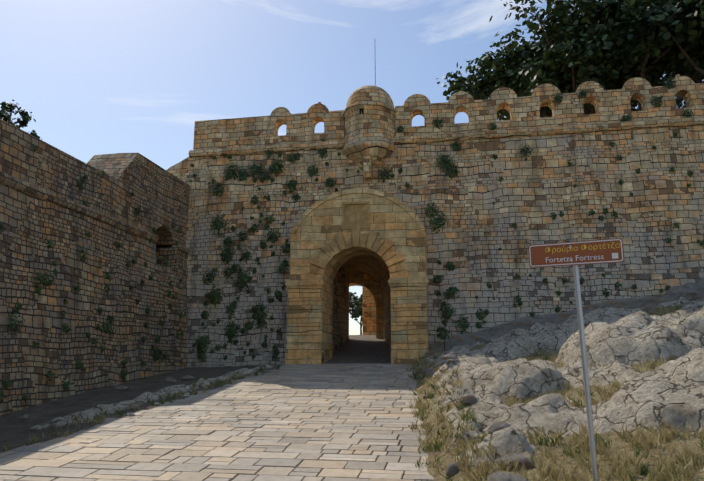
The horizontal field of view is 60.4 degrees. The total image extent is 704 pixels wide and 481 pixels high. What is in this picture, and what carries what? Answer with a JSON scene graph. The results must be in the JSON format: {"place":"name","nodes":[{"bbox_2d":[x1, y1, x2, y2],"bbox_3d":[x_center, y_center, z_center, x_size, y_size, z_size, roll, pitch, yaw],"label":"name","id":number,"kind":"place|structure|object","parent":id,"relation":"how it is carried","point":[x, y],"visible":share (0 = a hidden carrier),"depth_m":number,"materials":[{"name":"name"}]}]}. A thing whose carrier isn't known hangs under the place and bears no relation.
{"place":"outdoors","nodes":[
{"label":"outdoors","id":0,"kind":"place"},
{"bbox_2d":[0,100,41,139],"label":"pine wood","id":1,"kind":"object","parent":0,"point":[5,107],"visible":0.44,"depth_m":31.12,"materials":[{"name":"green plant"}]},
{"bbox_2d":[0,296,703,480],"bbox_3d":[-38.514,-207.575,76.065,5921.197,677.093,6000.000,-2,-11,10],"label":"ground","id":2,"kind":"structure","parent":0,"point":[494,376],"depth_m":13.31,"materials":[{"name":"grey stone"}]},
{"bbox_2d":[0,184,186,414],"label":"scarp wall","id":3,"kind":"structure","parent":2,"relation":"on","point":[32,224],"depth_m":20.32,"materials":[{"name":"stone"}]},
{"bbox_2d":[0,144,183,402],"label":"wall plants","id":4,"kind":"object","parent":3,"relation":"attached to","point":[12,326],"depth_m":21.26,"materials":[{"name":"green plant"}]},
{"bbox_2d":[0,171,189,254],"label":"string course","id":5,"kind":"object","parent":3,"relation":"attached to","point":[13,182],"depth_m":20.86,"materials":[{"name":"stone"}]},
{"bbox_2d":[0,119,189,247],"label":"parapet wall","id":6,"kind":"structure","parent":3,"relation":"on","point":[160,198],"depth_m":24.04,"materials":[{"name":"stone"}]},
{"bbox_2d":[0,363,433,480],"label":"road flagstones","id":7,"kind":"object","parent":2,"relation":"on","point":[313,422],"visible":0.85,"depth_m":11.99,"materials":[{"name":"beige stone"}]},
{"bbox_2d":[20,351,534,480],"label":"loose rocks","id":8,"kind":"object","parent":2,"relation":"on","point":[452,469],"visible":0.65,"depth_m":9.24,"materials":[{"name":"grey stone"}]},
{"bbox_2d":[0,301,703,480],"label":"dry grass tufts","id":9,"kind":"object","parent":2,"relation":"on","point":[668,467],"visible":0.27,"depth_m":8.55,"materials":[{"name":"plant"}]},
{"bbox_2d":[1,306,703,480],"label":"green grass tufts","id":10,"kind":"object","parent":2,"relation":"on","point":[437,445],"visible":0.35,"depth_m":10.72,"materials":[{"name":"green plant"}]},
{"bbox_2d":[323,335,390,363],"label":"passage floor","id":11,"kind":"structure","parent":2,"relation":"on","point":[363,349],"depth_m":29.27,"materials":[{"name":"grey stone"}]},
{"bbox_2d":[166,126,703,366],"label":"wall","id":12,"kind":"structure","parent":2,"relation":"on","point":[532,192],"depth_m":27.28,"materials":[{"name":"stone"}]},
{"bbox_2d":[288,193,427,363],"bbox_3d":[0.383,1.856,27.474,6.040,8.020,2.150,-2,-11,10],"label":"gate frame","id":13,"kind":"object","parent":12,"relation":"attached to","point":[396,224],"visible":0.5,"depth_m":26.97,"materials":[{"name":"beige stone"}]},
{"bbox_2d":[342,201,369,229],"bbox_3d":[0.189,-1.106,26.993,1.240,1.240,0.190,-2,-11,10],"label":"gate plaque","id":14,"kind":"object","parent":13,"relation":"attached to","point":[355,213],"visible":0.83,"depth_m":26.97,"materials":[{"name":"beige stone"}]},
{"bbox_2d":[284,277,428,364],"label":"gate pillars","id":15,"kind":"structure","parent":13,"relation":"attached to","point":[409,307],"depth_m":25.87,"materials":[{"name":"beige stone"}]},
{"bbox_2d":[304,225,408,280],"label":"arch voussoirs","id":16,"kind":"object","parent":13,"relation":"attached to","point":[388,244],"visible":0.83,"depth_m":26.66,"materials":[{"name":"beige stone"}]},
{"bbox_2d":[289,188,425,235],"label":"arch molding","id":17,"kind":"structure","parent":13,"relation":"attached to","point":[315,205],"depth_m":27.14,"materials":[{"name":"beige stone"}]},
{"bbox_2d":[363,154,372,179],"bbox_3d":[0.807,-3.581,29.051,0.400,1.400,1.050,-2,-11,10],"label":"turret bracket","id":18,"kind":"object","parent":12,"relation":"attached to","point":[367,164],"visible":0.57,"depth_m":28.54,"materials":[{"name":"beige stone"}]},
{"bbox_2d":[342,85,396,167],"bbox_3d":[0.892,-5.362,29.884,2.820,4.620,2.820,-2,-11,10],"label":"turret","id":19,"kind":"object","parent":12,"relation":"attached to","point":[371,130],"visible":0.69,"depth_m":28.86,"materials":[{"name":"stone"}]},
{"bbox_2d":[189,77,703,361],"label":"wall plants","id":20,"kind":"object","parent":12,"relation":"attached to","point":[273,168],"depth_m":28.07,"materials":[{"name":"green plant"}]},
{"bbox_2d":[189,116,703,157],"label":"string course","id":21,"kind":"object","parent":12,"relation":"on","point":[562,130],"visible":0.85,"depth_m":28.38,"materials":[{"name":"stone"}]},
{"bbox_2d":[193,74,703,149],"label":"parapet","id":22,"kind":"structure","parent":12,"relation":"on","point":[608,105],"depth_m":28.90,"materials":[{"name":"stone"}]},
{"bbox_2d":[429,277,703,352],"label":"dirt bank","id":23,"kind":"structure","parent":12,"relation":"attached to","point":[691,291],"depth_m":25.20,"materials":[{"name":"grey soil"}]},
{"bbox_2d":[439,283,449,349],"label":"fig sapling stems","id":24,"kind":"object","parent":2,"relation":"on","point":[443,316],"visible":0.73,"depth_m":25.84,"materials":[{"name":"brown wood"}]},
{"bbox_2d":[570,245,598,480],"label":"sign post","id":25,"kind":"object","parent":2,"relation":"on","point":[585,375],"visible":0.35,"depth_m":7.32,"materials":[{"name":"grey metal"}]},
{"bbox_2d":[528,238,623,267],"bbox_3d":[2.792,0.160,7.582,1.120,0.300,0.012,-5,-12,24],"label":"sign panel","id":26,"kind":"object","parent":25,"relation":"attached to","point":[601,251],"visible":1,"depth_m":7.57,"materials":[{"name":"brown metal"}]},
{"bbox_3d":[0.213,3.607,32.107,7.100,7.600,7.400,-2,-11,10],"label":"passage","id":27,"kind":"object","parent":2,"relation":"on","visible":0},
{"bbox_2d":[341,255,390,349],"bbox_3d":[0.238,3.658,31.822,3.168,4.951,7.759,0,-11,-2],"label":"tunnel vault","id":28,"kind":"object","parent":27,"relation":"on","point":[376,269],"visible":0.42,"depth_m":31.64,"materials":[{"name":"stone"}]},
{"bbox_2d":[349,271,382,337],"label":"arch","id":29,"kind":"structure","parent":27,"relation":"on","point":[367,281],"depth_m":34.67,"materials":[{"name":"brown stone"}]},
{"bbox_2d":[0,0,703,334],"label":"sky","id":30,"kind":"structure","parent":0,"point":[95,77],"materials":[{"name":"blue"}]},
{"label":"yard ground","id":31,"kind":"structure","parent":0,"visible":0},
{"bbox_2d":[349,293,361,312],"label":"tree","id":32,"kind":"object","parent":31,"relation":"on","point":[354,301],"visible":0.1,"depth_m":69.11,"materials":[{"name":"green plant"}]},
{"bbox_2d":[350,297,361,334],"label":"tree","id":33,"kind":"object","parent":31,"relation":"on","point":[355,312],"visible":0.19,"depth_m":83.31,"materials":[{"name":"green plant"}]},
{"bbox_2d":[362,287,375,334],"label":"wall","id":34,"kind":"structure","parent":31,"relation":"on","point":[369,313],"depth_m":37.68,"materials":[{"name":"stone"}]},
{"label":"rampart ground","id":35,"kind":"structure","parent":0,"visible":0},
{"bbox_2d":[437,31,547,119],"bbox_3d":[9.705,-7.187,38.340,8.481,10.049,8.493,-2,-11,10],"label":"broadleaf tree","id":36,"kind":"object","parent":35,"relation":"on","point":[472,84],"visible":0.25,"depth_m":37.39,"materials":[{"name":"green plant"}]},
{"bbox_2d":[474,47,570,120],"bbox_3d":[12.326,-6.881,37.425,9.338,9.102,9.198,-2,-11,10],"label":"pine wood","id":37,"kind":"object","parent":35,"relation":"on","point":[513,81],"visible":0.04,"depth_m":36.52,"materials":[{"name":"green plant"}]},
{"bbox_2d":[481,0,665,109],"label":"pine wood","id":38,"kind":"object","parent":35,"relation":"on","point":[560,12],"visible":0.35,"depth_m":31.99,"materials":[{"name":"green plant"}]},
{"bbox_2d":[512,7,661,116],"bbox_3d":[12.497,-7.056,32.266,7.435,7.403,7.781,-2,-11,10],"label":"pine wood","id":39,"kind":"object","parent":35,"relation":"on","point":[557,60],"visible":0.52,"depth_m":31.13,"materials":[{"name":"green plant"}]},
{"bbox_2d":[524,22,670,107],"bbox_3d":[15.702,-8.434,40.978,13.143,13.545,13.292,-2,-11,10],"label":"pine wood","id":40,"kind":"object","parent":35,"relation":"on","point":[632,105],"visible":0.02,"depth_m":38.25,"materials":[{"name":"green plant"}]},
{"bbox_2d":[542,0,703,110],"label":"pine wood","id":41,"kind":"object","parent":35,"relation":"on","point":[694,76],"depth_m":32.05,"materials":[{"name":"green plant"}]},
{"bbox_2d":[555,0,703,110],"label":"pine wood","id":42,"kind":"object","parent":35,"relation":"on","point":[651,17],"visible":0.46,"depth_m":29.93,"materials":[{"name":"green plant"}]},
{"bbox_2d":[630,74,695,108],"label":"pine wood","id":43,"kind":"object","parent":35,"relation":"on","point":[681,103],"depth_m":41.12,"materials":[{"name":"green plant"}]},
{"bbox_2d":[625,0,703,83],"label":"pine wood","id":44,"kind":"object","parent":35,"relation":"on","point":[676,37],"visible":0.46,"depth_m":29.42,"materials":[{"name":"green plant"}]},
{"bbox_2d":[643,0,703,82],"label":"pine wood","id":45,"kind":"object","parent":35,"relation":"on","point":[666,62],"visible":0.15,"depth_m":31.58,"materials":[{"name":"green plant"}]}
]}

